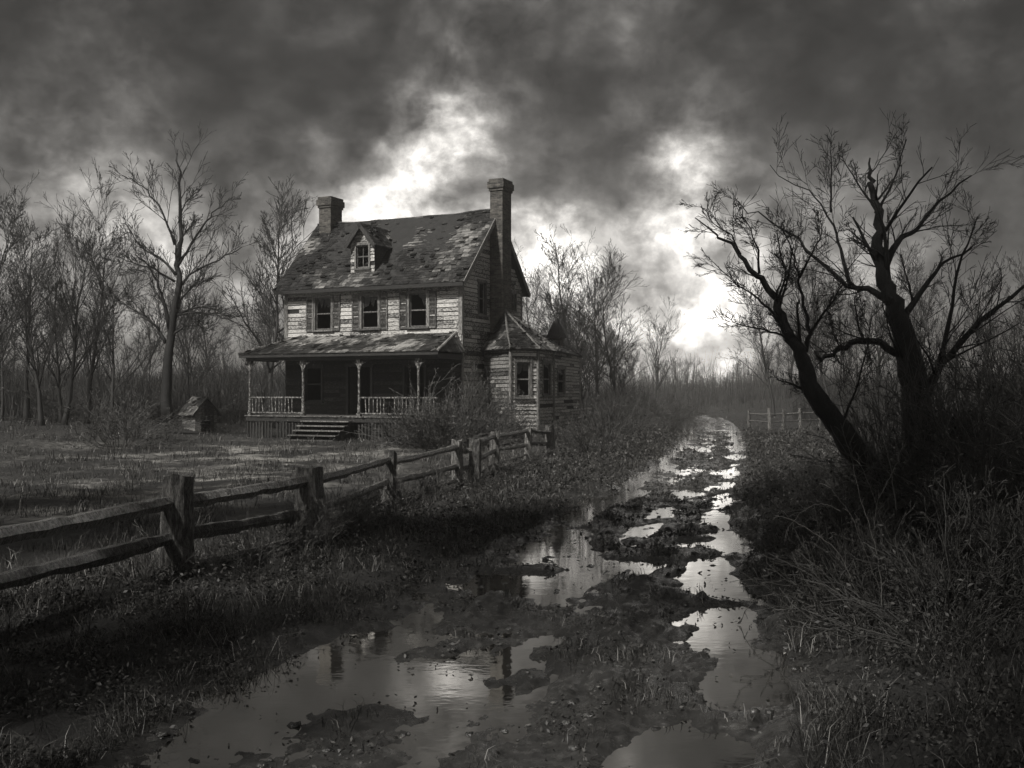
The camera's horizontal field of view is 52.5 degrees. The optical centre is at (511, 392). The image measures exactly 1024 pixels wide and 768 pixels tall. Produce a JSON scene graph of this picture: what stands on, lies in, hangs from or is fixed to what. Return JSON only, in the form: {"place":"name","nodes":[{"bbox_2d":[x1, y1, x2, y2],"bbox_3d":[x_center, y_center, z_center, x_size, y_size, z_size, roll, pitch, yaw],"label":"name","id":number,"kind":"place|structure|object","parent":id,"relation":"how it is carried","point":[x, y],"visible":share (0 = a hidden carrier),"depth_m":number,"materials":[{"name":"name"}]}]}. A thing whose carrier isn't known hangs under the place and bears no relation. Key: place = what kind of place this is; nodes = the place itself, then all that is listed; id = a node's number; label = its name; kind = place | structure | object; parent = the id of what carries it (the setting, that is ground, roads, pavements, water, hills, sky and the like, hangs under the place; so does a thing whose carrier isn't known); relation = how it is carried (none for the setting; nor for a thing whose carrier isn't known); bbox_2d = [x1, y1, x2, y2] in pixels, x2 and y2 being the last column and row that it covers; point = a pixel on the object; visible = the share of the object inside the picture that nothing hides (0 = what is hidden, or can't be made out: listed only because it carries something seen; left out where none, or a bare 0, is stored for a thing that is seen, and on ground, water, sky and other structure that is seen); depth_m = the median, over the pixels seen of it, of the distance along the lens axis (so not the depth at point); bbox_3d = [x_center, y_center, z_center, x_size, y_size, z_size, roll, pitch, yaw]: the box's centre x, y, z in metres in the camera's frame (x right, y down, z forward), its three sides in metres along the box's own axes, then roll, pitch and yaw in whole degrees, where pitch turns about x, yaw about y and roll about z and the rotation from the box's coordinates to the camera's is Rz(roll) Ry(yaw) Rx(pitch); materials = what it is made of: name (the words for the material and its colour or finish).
{"place":"outdoors","nodes":[
{"label":"outdoors","id":0,"kind":"place"},
{"bbox_2d":[45,411,863,767],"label":"road","id":1,"kind":"structure","parent":0,"point":[503,613],"depth_m":9.00,"materials":[{"name":"soil"}]},
{"bbox_2d":[111,411,804,767],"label":"water","id":2,"kind":"structure","parent":1,"relation":"on","point":[300,687],"depth_m":8.41,"materials":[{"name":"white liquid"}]},
{"bbox_2d":[0,386,1023,767],"bbox_3d":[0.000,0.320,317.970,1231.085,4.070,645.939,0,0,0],"label":"ground","id":3,"kind":"structure","parent":0,"point":[58,724],"depth_m":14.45,"materials":[{"name":"plant"}]},
{"bbox_2d":[0,267,35,420],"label":"bare tree","id":4,"kind":"object","parent":3,"relation":"on","point":[2,381],"visible":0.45,"depth_m":59.60,"materials":[{"name":"plant"}]},
{"bbox_2d":[0,193,49,362],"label":"bare tree","id":5,"kind":"object","parent":3,"relation":"on","point":[13,241],"visible":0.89,"depth_m":50.92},
{"bbox_2d":[0,169,69,421],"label":"bare tree","id":6,"kind":"object","parent":3,"relation":"on","point":[26,413],"visible":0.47,"depth_m":56.81,"materials":[{"name":"plant"}]},
{"bbox_2d":[0,219,83,425],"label":"bare tree","id":7,"kind":"object","parent":3,"relation":"on","point":[41,420],"visible":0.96,"depth_m":49.93,"materials":[{"name":"plant"}]},
{"bbox_2d":[0,367,107,422],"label":"bush","id":8,"kind":"object","parent":3,"relation":"on","point":[46,416],"visible":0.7,"depth_m":57.45,"materials":[{"name":"grey plant"}]},
{"bbox_2d":[13,234,97,422],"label":"bare tree","id":9,"kind":"object","parent":3,"relation":"on","point":[57,379],"visible":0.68,"depth_m":54.78,"materials":[{"name":"plant"}]},
{"bbox_2d":[20,168,143,424],"bbox_3d":[-22.430,-4.818,53.594,5.866,13.837,5.844,0,0,5],"label":"bare tree","id":10,"kind":"object","parent":3,"relation":"on","point":[77,329],"visible":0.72,"depth_m":53.71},
{"bbox_2d":[46,159,163,423],"bbox_3d":[-21.375,-4.796,54.115,8.875,13.729,4.031,0,0,33],"label":"bare tree","id":11,"kind":"object","parent":3,"relation":"on","point":[93,365],"visible":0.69,"depth_m":54.17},
{"bbox_2d":[64,230,161,424],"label":"bare tree","id":12,"kind":"object","parent":3,"relation":"on","point":[103,316],"visible":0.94,"depth_m":50.28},
{"bbox_2d":[93,304,153,398],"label":"bare tree","id":13,"kind":"object","parent":3,"relation":"on","point":[130,356],"visible":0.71,"depth_m":77.63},
{"bbox_2d":[51,381,197,450],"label":"bush","id":14,"kind":"object","parent":3,"relation":"on","point":[115,429],"visible":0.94,"depth_m":39.56,"materials":[{"name":"grey plant"}]},
{"bbox_2d":[85,367,208,441],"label":"bush","id":15,"kind":"object","parent":3,"relation":"on","point":[157,426],"visible":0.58,"depth_m":44.02,"materials":[{"name":"grey plant"}]},
{"bbox_2d":[89,522,205,587],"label":"weed","id":16,"kind":"object","parent":3,"relation":"on","point":[144,573],"visible":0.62,"depth_m":11.84,"materials":[{"name":"grey plant"}]},
{"bbox_2d":[125,297,176,389],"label":"bare tree","id":17,"kind":"object","parent":3,"relation":"on","point":[150,347],"visible":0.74,"depth_m":77.38,"materials":[{"name":"plant"}]},
{"bbox_2d":[127,273,219,392],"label":"bare tree","id":18,"kind":"object","parent":3,"relation":"on","point":[196,341],"visible":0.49,"depth_m":70.80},
{"bbox_2d":[90,124,265,421],"bbox_3d":[-15.297,-5.587,48.248,7.722,13.916,3.908,0,0,0],"label":"bare tree","id":19,"kind":"object","parent":3,"relation":"on","point":[166,384],"visible":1,"depth_m":47.89,"materials":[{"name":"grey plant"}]},
{"bbox_2d":[147,265,228,399],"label":"bare tree","id":20,"kind":"object","parent":3,"relation":"on","point":[184,353],"visible":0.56,"depth_m":69.26,"materials":[{"name":"plant"}]},
{"bbox_2d":[134,361,242,421],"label":"bush","id":21,"kind":"object","parent":3,"relation":"on","point":[197,392],"visible":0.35,"depth_m":58.32,"materials":[{"name":"grey plant"}]},
{"bbox_2d":[161,263,230,375],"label":"bare tree","id":22,"kind":"object","parent":3,"relation":"on","point":[204,340],"visible":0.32,"depth_m":93.93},
{"bbox_2d":[177,396,222,431],"bbox_3d":[-15.636,1.050,52.002,1.662,1.742,1.900,0,0,-40],"label":"kennel","id":23,"kind":"object","parent":3,"relation":"on","point":[203,406],"visible":0.93,"depth_m":51.59,"materials":[{"name":"wood"}]},
{"bbox_2d":[164,529,246,574],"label":"weed","id":24,"kind":"object","parent":3,"relation":"on","point":[213,555],"visible":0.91,"depth_m":12.16,"materials":[{"name":"grey plant"}]},
{"bbox_2d":[201,319,239,384],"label":"bare tree","id":25,"kind":"object","parent":3,"relation":"on","point":[226,342],"visible":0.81,"depth_m":87.21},
{"bbox_2d":[184,373,282,426],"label":"bush","id":26,"kind":"object","parent":3,"relation":"on","point":[239,400],"visible":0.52,"depth_m":59.14,"materials":[{"name":"grey plant"}]},
{"bbox_2d":[214,505,299,562],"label":"weed","id":27,"kind":"object","parent":3,"relation":"on","point":[259,552],"visible":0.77,"depth_m":13.39,"materials":[{"name":"grey plant"}]},
{"bbox_2d":[209,525,313,581],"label":"bush","id":28,"kind":"object","parent":3,"relation":"on","point":[273,559],"visible":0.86,"depth_m":12.30,"materials":[{"name":"grey plant"}]},
{"bbox_2d":[208,174,315,425],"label":"bare tree","id":29,"kind":"object","parent":3,"relation":"on","point":[266,286],"visible":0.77,"depth_m":67.81,"materials":[{"name":"plant"}]},
{"bbox_2d":[0,425,554,589],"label":"rail fence","id":30,"kind":"object","parent":3,"relation":"on","point":[177,502],"visible":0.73,"depth_m":12.35,"materials":[{"name":"wood"}]},
{"bbox_2d":[239,191,317,376],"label":"bare tree","id":31,"kind":"object","parent":3,"relation":"on","point":[275,276],"visible":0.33,"depth_m":73.24,"materials":[{"name":"plant"}]},
{"bbox_2d":[257,501,338,554],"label":"bush","id":32,"kind":"object","parent":3,"relation":"on","point":[310,533],"visible":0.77,"depth_m":14.24,"materials":[{"name":"grey plant"}]},
{"bbox_2d":[298,482,355,550],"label":"weed","id":33,"kind":"object","parent":3,"relation":"on","point":[329,537],"visible":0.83,"depth_m":14.59,"materials":[{"name":"grey plant"}]},
{"bbox_2d":[290,477,394,535],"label":"bush","id":34,"kind":"object","parent":3,"relation":"on","point":[356,515],"visible":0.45,"depth_m":15.68,"materials":[{"name":"grey plant"}]},
{"bbox_2d":[238,178,582,441],"bbox_3d":[-4.147,-3.828,50.270,13.726,12.305,14.470,0,0,25],"label":"farmhouse","id":35,"kind":"object","parent":3,"relation":"on","point":[374,310],"visible":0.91,"depth_m":48.05,"materials":[{"name":"grey wood"}]},
{"bbox_2d":[311,294,333,331],"bbox_3d":[-8.922,-3.745,49.109,1.200,1.730,0.240,0,0,25],"label":"window","id":36,"kind":"structure","parent":35,"relation":"in","point":[327,300],"depth_m":49.19,"materials":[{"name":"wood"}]},
{"bbox_2d":[358,292,380,330],"bbox_3d":[-6.567,-3.745,48.007,1.200,1.730,0.240,0,0,25],"label":"window","id":37,"kind":"structure","parent":35,"relation":"in","point":[367,297],"depth_m":48.10,"materials":[{"name":"grey wood"}]},
{"bbox_2d":[405,290,428,328],"bbox_3d":[-4.249,-3.745,46.922,1.200,1.730,0.240,0,0,25],"label":"window","id":38,"kind":"structure","parent":35,"relation":"in","point":[423,294],"depth_m":46.97,"materials":[{"name":"grey wood"}]},
{"bbox_2d":[514,359,533,398],"bbox_3d":[0.499,-0.600,45.769,0.917,1.760,0.240,0,0,-18],"label":"window","id":39,"kind":"structure","parent":35,"relation":"in","point":[526,363],"depth_m":45.82,"materials":[{"name":"grey wood"}]},
{"bbox_2d":[344,364,513,449],"bbox_3d":[-3.599,0.901,41.587,6.268,4.133,5.699,0,0,-41],"label":"bush","id":40,"kind":"object","parent":3,"relation":"on","point":[411,431],"visible":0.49,"depth_m":40.17,"materials":[{"name":"grey plant"}]},
{"bbox_2d":[387,382,492,452],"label":"bush","id":41,"kind":"object","parent":3,"relation":"on","point":[441,438],"visible":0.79,"depth_m":39.63,"materials":[{"name":"grey plant"}]},
{"bbox_2d":[372,368,508,449],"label":"bush","id":42,"kind":"object","parent":3,"relation":"on","point":[446,414],"visible":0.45,"depth_m":40.60,"materials":[{"name":"grey plant"}]},
{"bbox_2d":[378,377,526,448],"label":"bush","id":43,"kind":"object","parent":3,"relation":"on","point":[470,415],"visible":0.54,"depth_m":41.21,"materials":[{"name":"grey plant"}]},
{"bbox_2d":[407,369,532,447],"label":"bush","id":44,"kind":"object","parent":3,"relation":"on","point":[498,428],"visible":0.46,"depth_m":40.66,"materials":[{"name":"grey plant"}]},
{"bbox_2d":[436,388,543,445],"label":"bush","id":45,"kind":"object","parent":3,"relation":"on","point":[497,419],"visible":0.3,"depth_m":42.21,"materials":[{"name":"grey plant"}]},
{"bbox_2d":[0,342,1022,428],"bbox_3d":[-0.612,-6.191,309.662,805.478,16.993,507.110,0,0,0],"label":"woods","id":46,"kind":"object","parent":3,"relation":"on","point":[13,397],"visible":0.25,"depth_m":87.80,"materials":[{"name":"plant"}]},
{"bbox_2d":[506,403,610,452],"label":"bush","id":47,"kind":"object","parent":3,"relation":"on","point":[572,443],"visible":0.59,"depth_m":37.74,"materials":[{"name":"grey plant"}]},
{"bbox_2d":[525,250,611,374],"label":"bare tree","id":48,"kind":"object","parent":3,"relation":"on","point":[547,296],"visible":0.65,"depth_m":77.50,"materials":[{"name":"plant"}]},
{"bbox_2d":[539,270,617,427],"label":"bare tree","id":49,"kind":"object","parent":3,"relation":"on","point":[579,311],"visible":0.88,"depth_m":63.42,"materials":[{"name":"plant"}]},
{"bbox_2d":[554,288,607,405],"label":"bare tree","id":50,"kind":"object","parent":3,"relation":"on","point":[568,329],"visible":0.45,"depth_m":77.57,"materials":[{"name":"plant"}]},
{"bbox_2d":[523,223,642,360],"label":"bare tree","id":51,"kind":"object","parent":3,"relation":"on","point":[557,260],"visible":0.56,"depth_m":82.73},
{"bbox_2d":[560,225,625,413],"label":"bare tree","id":52,"kind":"object","parent":3,"relation":"on","point":[589,343],"visible":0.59,"depth_m":78.80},
{"bbox_2d":[538,404,651,453],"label":"bush","id":53,"kind":"object","parent":3,"relation":"on","point":[583,441],"visible":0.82,"depth_m":37.00,"materials":[{"name":"grey plant"}]},
{"bbox_2d":[563,238,656,411],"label":"bare tree","id":54,"kind":"object","parent":3,"relation":"on","point":[612,366],"visible":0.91,"depth_m":72.39,"materials":[{"name":"plant"}]},
{"bbox_2d":[557,382,674,444],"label":"bush","id":55,"kind":"object","parent":3,"relation":"on","point":[611,417],"visible":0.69,"depth_m":45.52,"materials":[{"name":"grey plant"}]},
{"bbox_2d":[599,321,663,407],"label":"bare tree","id":56,"kind":"object","parent":3,"relation":"on","point":[627,360],"visible":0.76,"depth_m":81.39,"materials":[{"name":"plant"}]},
{"bbox_2d":[582,387,684,429],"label":"bush","id":57,"kind":"object","parent":3,"relation":"on","point":[653,416],"visible":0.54,"depth_m":59.73,"materials":[{"name":"grey plant"}]},
{"bbox_2d":[635,296,686,408],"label":"bare tree","id":58,"kind":"object","parent":3,"relation":"on","point":[661,331],"visible":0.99,"depth_m":125.99,"materials":[{"name":"plant"}]},
{"bbox_2d":[646,392,705,430],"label":"bush","id":59,"kind":"object","parent":3,"relation":"on","point":[681,416],"visible":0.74,"depth_m":61.60,"materials":[{"name":"grey plant"}]},
{"bbox_2d":[716,263,781,416],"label":"bare tree","id":60,"kind":"object","parent":3,"relation":"on","point":[765,360],"visible":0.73,"depth_m":92.91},
{"bbox_2d":[680,186,917,517],"bbox_3d":[4.331,-0.555,15.506,3.648,5.334,1.364,0,0,0],"label":"bare tree","id":61,"kind":"object","parent":3,"relation":"on","point":[825,411],"visible":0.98,"depth_m":15.53,"materials":[{"name":"black plant"}]},
{"bbox_2d":[760,239,843,395],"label":"bare tree","id":62,"kind":"object","parent":3,"relation":"on","point":[821,354],"visible":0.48,"depth_m":63.62,"materials":[{"name":"plant"}]},
{"bbox_2d":[747,408,867,429],"bbox_3d":[19.490,1.620,65.007,9.612,1.831,4.160,0,0,-13],"label":"rail fence","id":63,"kind":"object","parent":3,"relation":"on","point":[783,414],"visible":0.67,"depth_m":62.91,"materials":[{"name":"wood"}]},
{"bbox_2d":[788,252,867,387],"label":"bare tree","id":64,"kind":"object","parent":3,"relation":"on","point":[817,327],"visible":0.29,"depth_m":88.22,"materials":[{"name":"plant"}]},
{"bbox_2d":[775,466,884,620],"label":"tall grass","id":65,"kind":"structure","parent":3,"relation":"on","point":[847,560],"depth_m":9.00,"materials":[{"name":"plant"}]},
{"bbox_2d":[749,470,929,585],"bbox_3d":[3.586,1.681,11.947,2.152,1.494,1.956,0,0,32],"label":"bramble","id":66,"kind":"object","parent":3,"relation":"on","point":[794,540],"visible":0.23,"depth_m":12.22,"materials":[{"name":"grey plant"}]},
{"bbox_2d":[732,494,953,636],"bbox_3d":[3.105,1.632,9.644,2.093,1.334,1.966,0,0,14],"label":"bramble","id":67,"kind":"object","parent":3,"relation":"on","point":[837,565],"visible":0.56,"depth_m":9.56,"materials":[{"name":"grey plant"}]},
{"bbox_2d":[762,501,925,608],"bbox_3d":[3.495,1.696,10.693,1.771,1.129,1.664,0,0,26],"label":"bramble","id":68,"kind":"object","parent":3,"relation":"on","point":[828,533],"visible":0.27,"depth_m":10.63,"materials":[{"name":"grey plant"}]},
{"bbox_2d":[816,315,874,400],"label":"bare tree","id":69,"kind":"object","parent":3,"relation":"on","point":[854,358],"visible":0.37,"depth_m":66.88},
{"bbox_2d":[820,242,871,389],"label":"bare tree","id":70,"kind":"object","parent":3,"relation":"on","point":[851,259],"visible":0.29,"depth_m":134.50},
{"bbox_2d":[762,459,933,560],"bbox_3d":[4.368,1.675,13.039,2.332,1.619,2.120,0,0,9],"label":"bramble","id":71,"kind":"object","parent":3,"relation":"on","point":[836,520],"visible":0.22,"depth_m":13.37,"materials":[{"name":"grey plant"}]},
{"bbox_2d":[759,338,941,497],"bbox_3d":[6.445,0.546,19.121,3.338,3.281,2.522,0,0,4],"label":"sapling","id":72,"kind":"object","parent":3,"relation":"on","point":[816,465],"visible":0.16,"depth_m":19.62,"materials":[{"name":"grey plant"}]},
{"bbox_2d":[798,460,913,527],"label":"bramble","id":73,"kind":"object","parent":3,"relation":"on","point":[852,495],"visible":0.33,"depth_m":15.47,"materials":[{"name":"grey plant"}]},
{"bbox_2d":[780,456,935,561],"bbox_3d":[4.460,1.782,13.452,2.007,1.880,2.679,0,0,31],"label":"bramble","id":74,"kind":"object","parent":3,"relation":"on","point":[870,496],"visible":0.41,"depth_m":13.64,"materials":[{"name":"grey plant"}]},
{"bbox_2d":[707,109,1023,476],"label":"bare tree","id":75,"kind":"object","parent":3,"relation":"on","point":[881,257],"visible":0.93,"depth_m":16.95,"materials":[{"name":"black plant"}]},
{"bbox_2d":[770,503,964,609],"bbox_3d":[3.498,1.830,10.296,1.555,1.456,2.076,0,0,-44],"label":"bramble","id":76,"kind":"object","parent":3,"relation":"on","point":[887,590],"visible":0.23,"depth_m":10.14,"materials":[{"name":"grey plant"}]},
{"bbox_2d":[849,253,924,397],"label":"bare tree","id":77,"kind":"object","parent":3,"relation":"on","point":[883,319],"visible":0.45,"depth_m":73.20,"materials":[{"name":"plant"}]},
{"bbox_2d":[760,463,1023,682],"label":"bramble","id":78,"kind":"object","parent":3,"relation":"on","point":[970,595],"visible":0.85,"depth_m":8.21,"materials":[{"name":"grey plant"}]},
{"bbox_2d":[812,290,975,509],"bbox_3d":[6.334,0.162,17.197,2.381,3.626,3.153,0,0,36],"label":"sapling","id":79,"kind":"object","parent":3,"relation":"on","point":[907,427],"visible":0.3,"depth_m":16.86,"materials":[{"name":"grey plant"}]},
{"bbox_2d":[827,329,964,449],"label":"sapling","id":80,"kind":"object","parent":3,"relation":"on","point":[875,389],"visible":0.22,"depth_m":22.77,"materials":[{"name":"grey plant"}]},
{"bbox_2d":[779,466,1023,634],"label":"bramble","id":81,"kind":"object","parent":3,"relation":"on","point":[968,535],"visible":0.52,"depth_m":9.04,"materials":[{"name":"grey plant"}]},
{"bbox_2d":[789,312,1023,557],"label":"sapling","id":82,"kind":"object","parent":3,"relation":"on","point":[992,453],"visible":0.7,"depth_m":11.39,"materials":[{"name":"black plant"}]},
{"bbox_2d":[819,300,996,527],"bbox_3d":[5.409,0.443,14.891,2.831,3.438,2.138,0,0,34],"label":"sapling","id":83,"kind":"object","parent":3,"relation":"on","point":[870,426],"visible":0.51,"depth_m":14.93,"materials":[{"name":"black plant"}]},
{"bbox_2d":[892,237,935,334],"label":"bare tree","id":84,"kind":"object","parent":3,"relation":"on","point":[921,264],"visible":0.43,"depth_m":119.00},
{"bbox_2d":[840,425,1012,523],"bbox_3d":[6.170,1.219,14.978,2.512,1.601,2.360,0,0,-18],"label":"bramble","id":85,"kind":"object","parent":3,"relation":"on","point":[929,461],"visible":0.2,"depth_m":14.73,"materials":[{"name":"grey plant"}]},
{"bbox_2d":[891,257,968,360],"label":"bare tree","id":86,"kind":"object","parent":3,"relation":"on","point":[925,302],"visible":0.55,"depth_m":57.38,"materials":[{"name":"plant"}]},
{"bbox_2d":[837,479,1023,623],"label":"bramble","id":87,"kind":"object","parent":3,"relation":"on","point":[938,591],"visible":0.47,"depth_m":9.07,"materials":[{"name":"grey plant"}]},
{"bbox_2d":[850,364,1014,462],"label":"sapling","id":88,"kind":"object","parent":3,"relation":"on","point":[917,408],"visible":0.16,"depth_m":17.59,"materials":[{"name":"grey plant"}]},
{"bbox_2d":[843,452,1023,633],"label":"bramble","id":89,"kind":"object","parent":3,"relation":"on","point":[956,536],"visible":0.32,"depth_m":9.17,"materials":[{"name":"grey plant"}]},
{"bbox_2d":[853,353,1023,512],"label":"sapling","id":90,"kind":"object","parent":3,"relation":"on","point":[941,421],"visible":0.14,"depth_m":15.23,"materials":[{"name":"grey plant"}]},
{"bbox_2d":[869,323,1020,465],"bbox_3d":[6.852,0.322,16.148,2.454,2.918,2.219,0,0,-28],"label":"sapling","id":91,"kind":"object","parent":3,"relation":"on","point":[953,417],"visible":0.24,"depth_m":16.36,"materials":[{"name":"grey plant"}]},
{"bbox_2d":[877,270,1023,512],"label":"sapling","id":92,"kind":"object","parent":3,"relation":"on","point":[973,418],"visible":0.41,"depth_m":13.27,"materials":[{"name":"black plant"}]},
{"bbox_2d":[885,406,1023,499],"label":"bramble","id":93,"kind":"object","parent":3,"relation":"on","point":[929,459],"visible":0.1,"depth_m":14.77,"materials":[{"name":"grey plant"}]},
{"bbox_2d":[892,438,1023,559],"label":"bramble","id":94,"kind":"object","parent":3,"relation":"on","point":[1018,477],"visible":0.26,"depth_m":11.10,"materials":[{"name":"grey plant"}]},
{"bbox_2d":[895,457,1023,575],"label":"bramble","id":95,"kind":"object","parent":3,"relation":"on","point":[931,503],"visible":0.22,"depth_m":11.47,"materials":[{"name":"grey plant"}]},
{"bbox_2d":[910,466,1023,605],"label":"bramble","id":96,"kind":"object","parent":3,"relation":"on","point":[1019,542],"visible":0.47,"depth_m":9.13,"materials":[{"name":"grey plant"}]},
{"bbox_2d":[916,453,1023,568],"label":"bramble","id":97,"kind":"object","parent":3,"relation":"on","point":[985,522],"visible":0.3,"depth_m":9.83,"materials":[{"name":"grey plant"}]},
{"bbox_2d":[919,391,1023,551],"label":"bramble","id":98,"kind":"object","parent":3,"relation":"on","point":[999,497],"visible":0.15,"depth_m":11.93,"materials":[{"name":"grey plant"}]},
{"bbox_2d":[931,321,1023,523],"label":"sapling","id":99,"kind":"object","parent":3,"relation":"on","point":[1008,426],"visible":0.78,"depth_m":11.19,"materials":[{"name":"grey plant"}]},
{"bbox_2d":[936,256,1020,395],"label":"bare tree","id":100,"kind":"object","parent":3,"relation":"on","point":[982,328],"visible":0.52,"depth_m":68.46,"materials":[{"name":"plant"}]},
{"bbox_2d":[944,313,1023,484],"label":"sapling","id":101,"kind":"object","parent":3,"relation":"on","point":[974,340],"visible":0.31,"depth_m":15.09,"materials":[{"name":"grey plant"}]},
{"bbox_2d":[952,314,1023,489],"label":"sapling","id":102,"kind":"object","parent":3,"relation":"on","point":[1011,381],"visible":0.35,"depth_m":13.41,"materials":[{"name":"black plant"}]},
{"bbox_2d":[969,489,1023,613],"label":"bramble","id":103,"kind":"object","parent":3,"relation":"on","point":[997,540],"visible":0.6,"depth_m":8.89,"materials":[{"name":"black plant"}]},
{"bbox_2d":[0,0,1023,385],"label":"sky","id":104,"kind":"structure","parent":0,"point":[605,115],"materials":[{"name":"grey"}]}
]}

